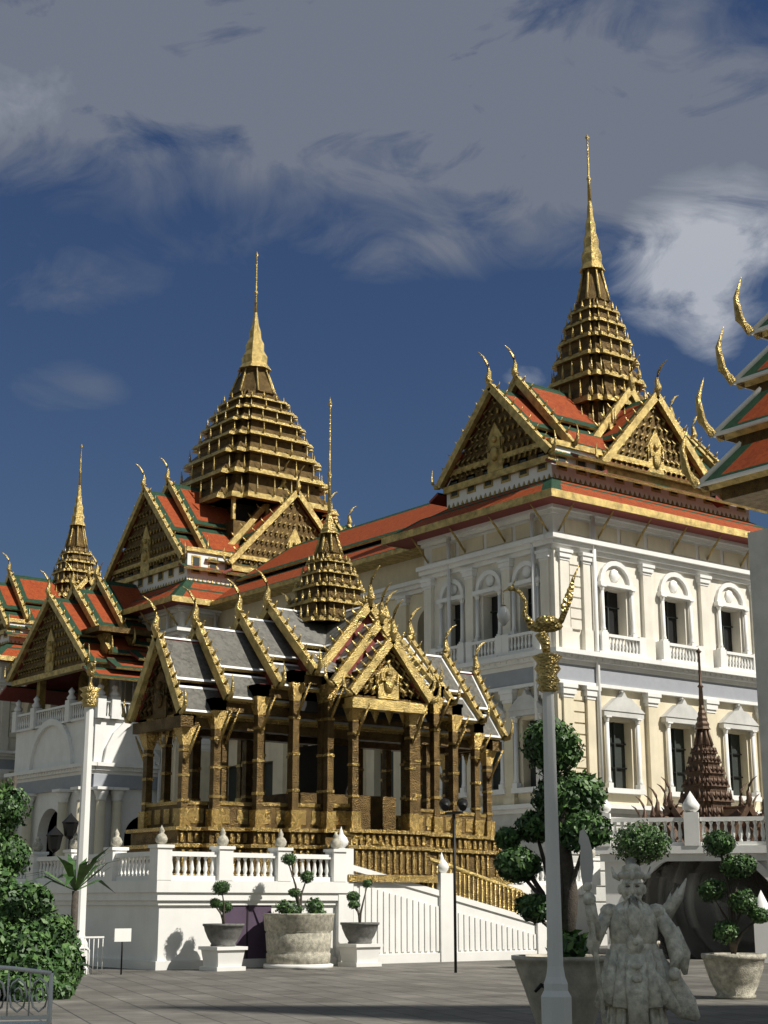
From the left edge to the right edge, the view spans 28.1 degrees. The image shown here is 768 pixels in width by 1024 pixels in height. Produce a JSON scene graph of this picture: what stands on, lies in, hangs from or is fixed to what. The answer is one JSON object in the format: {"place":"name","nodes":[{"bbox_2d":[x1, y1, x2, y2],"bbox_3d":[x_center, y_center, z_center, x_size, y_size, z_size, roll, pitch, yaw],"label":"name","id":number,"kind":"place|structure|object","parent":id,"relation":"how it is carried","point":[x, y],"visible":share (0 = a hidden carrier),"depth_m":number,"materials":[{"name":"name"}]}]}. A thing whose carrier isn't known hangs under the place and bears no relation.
{"place":"outdoors","nodes":[
{"label":"outdoors","id":0,"kind":"place"},
{"bbox_2d":[0,444,102,788],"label":"palace building","id":1,"kind":"structure","parent":0,"point":[22,598],"depth_m":109.97,"materials":[{"name":"gold metal"}]},
{"bbox_2d":[0,553,160,875],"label":"palace building","id":2,"kind":"structure","parent":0,"point":[71,634],"depth_m":85.45,"materials":[{"name":"white paint"}]},
{"bbox_2d":[88,252,356,807],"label":"palace building","id":3,"kind":"structure","parent":0,"point":[244,499],"depth_m":91.80,"materials":[{"name":"gold metal"}]},
{"bbox_2d":[0,945,767,1023],"bbox_3d":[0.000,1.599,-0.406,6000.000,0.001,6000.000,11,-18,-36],"label":"ground","id":4,"kind":"structure","parent":0,"point":[482,992],"depth_m":27.21,"materials":[{"name":"grey stone"}]},
{"bbox_2d":[0,965,53,1023],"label":"metal fence","id":5,"kind":"object","parent":4,"relation":"on","point":[49,998],"visible":1,"depth_m":15.58,"materials":[{"name":"grey metal"}]},
{"bbox_2d":[0,776,129,1001],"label":"garden shrubs","id":6,"kind":"object","parent":4,"relation":"on","point":[36,932],"visible":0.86,"depth_m":29.20,"materials":[{"name":"green plant"}]},
{"bbox_2d":[62,813,78,848],"bbox_3d":[-11.384,13.276,55.306,0.554,4.814,0.640,11,-18,-36],"label":"lantern","id":7,"kind":"object","parent":4,"relation":"on","point":[70,823],"visible":0.58,"depth_m":55.59,"materials":[{"name":"metal"}]},
{"bbox_2d":[76,656,100,973],"bbox_3d":[-7.296,7.298,37.416,0.638,7.587,0.638,11,-18,-36],"label":"lamp post","id":8,"kind":"object","parent":4,"relation":"on","point":[89,695],"visible":0.8,"depth_m":37.44,"materials":[{"name":"white metal"}]},
{"bbox_2d":[79,928,131,974],"bbox_3d":[-6.779,10.377,36.262,1.578,1.050,0.392,4,-15,-17],"label":"sign and fence","id":9,"kind":"object","parent":4,"relation":"on","point":[121,935],"visible":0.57,"depth_m":36.35,"materials":[{"name":"metal"}]},
{"bbox_2d":[198,880,247,970],"bbox_3d":[-4.043,10.406,38.713,1.033,2.202,1.060,11,-18,-36],"label":"bonsai pot","id":10,"kind":"object","parent":4,"relation":"on","point":[222,952],"visible":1,"depth_m":38.33,"materials":[{"name":"white stone"}]},
{"bbox_2d":[8,503,446,815],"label":"chakri wings","id":11,"kind":"object","parent":4,"relation":"on","point":[366,551],"visible":0.08,"depth_m":78.97},
{"bbox_2d":[262,853,334,969],"bbox_3d":[-2.225,10.404,40.168,1.898,2.923,1.898,11,-18,-36],"label":"bonsai pot","id":12,"kind":"object","parent":4,"relation":"on","point":[296,938],"visible":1,"depth_m":39.35,"materials":[{"name":"stone"}]},
{"bbox_2d":[12,826,600,969],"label":"pavilion platform","id":13,"kind":"structure","parent":4,"relation":"on","point":[162,911],"depth_m":41.74,"materials":[{"name":"paint"}]},
{"bbox_2d":[46,826,63,866],"bbox_3d":[-11.911,13.473,55.144,0.554,4.353,0.640,11,-18,-36],"label":"lantern","id":14,"kind":"object","parent":13,"relation":"on","point":[54,835],"visible":0.59,"depth_m":55.39,"materials":[{"name":"metal"}]},
{"bbox_2d":[121,398,513,883],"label":"pavilion","id":15,"kind":"structure","parent":13,"relation":"on","point":[333,668],"depth_m":44.76,"materials":[{"name":"gold metal"}]},
{"bbox_2d":[336,879,382,966],"bbox_3d":[-0.650,11.020,41.273,1.034,2.272,1.060,11,-18,-36],"label":"bonsai pot","id":16,"kind":"object","parent":4,"relation":"on","point":[359,949],"visible":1,"depth_m":40.87,"materials":[{"name":"white stone"}]},
{"bbox_2d":[439,798,467,972],"bbox_3d":[1.709,9.124,37.667,0.725,4.171,0.459,-3,-15,11],"label":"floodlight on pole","id":17,"kind":"object","parent":4,"relation":"on","point":[461,803],"visible":1,"depth_m":37.84,"materials":[{"name":"metal"}]},
{"bbox_2d":[497,565,578,1023],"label":"lamp post","id":18,"kind":"object","parent":4,"relation":"on","point":[556,1003],"visible":1,"depth_m":19.02,"materials":[{"name":"white metal"}]},
{"bbox_2d":[493,716,613,1023],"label":"topiary tree","id":19,"kind":"object","parent":4,"relation":"on","point":[581,796],"visible":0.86,"depth_m":19.80,"materials":[{"name":"leaf"},{"name":"bark"},{"name":"stone"}]},
{"bbox_2d":[579,829,699,1023],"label":"stone guardian statue","id":20,"kind":"object","parent":4,"relation":"on","point":[640,980],"visible":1,"depth_m":13.56,"materials":[{"name":"grey stone"}]},
{"bbox_2d":[610,818,672,945],"bbox_3d":[6.615,9.751,39.300,1.716,3.762,1.575,11,-18,-36],"label":"topiary tree","id":21,"kind":"object","parent":4,"relation":"on","point":[638,844],"visible":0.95,"depth_m":39.27,"materials":[{"name":"plant"}]},
{"bbox_2d":[595,792,767,962],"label":"balustraded terrace","id":22,"kind":"structure","parent":4,"relation":"on","point":[695,918],"depth_m":46.79,"materials":[{"name":"white paint"}]},
{"bbox_2d":[631,648,765,844],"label":"pagoda spire","id":23,"kind":"structure","parent":22,"relation":"on","point":[705,783],"depth_m":53.47,"materials":[{"name":"brown stone"}]},
{"bbox_2d":[696,829,767,999],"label":"potted tree","id":24,"kind":"object","parent":4,"relation":"on","point":[734,974],"visible":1,"depth_m":27.43,"materials":[{"name":"green plant"}]},
{"bbox_2d":[0,0,767,582],"label":"sky","id":25,"kind":"structure","parent":0,"point":[406,180],"materials":[{"name":"blue"}]},
{"bbox_2d":[381,134,767,945],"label":"palace building","id":26,"kind":"structure","parent":0,"point":[559,480],"depth_m":66.51,"materials":[{"name":"white paint"}]},
{"bbox_2d":[679,278,767,865],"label":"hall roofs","id":27,"kind":"structure","parent":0,"point":[737,473],"depth_m":46.93,"materials":[{"name":"gold tile"}]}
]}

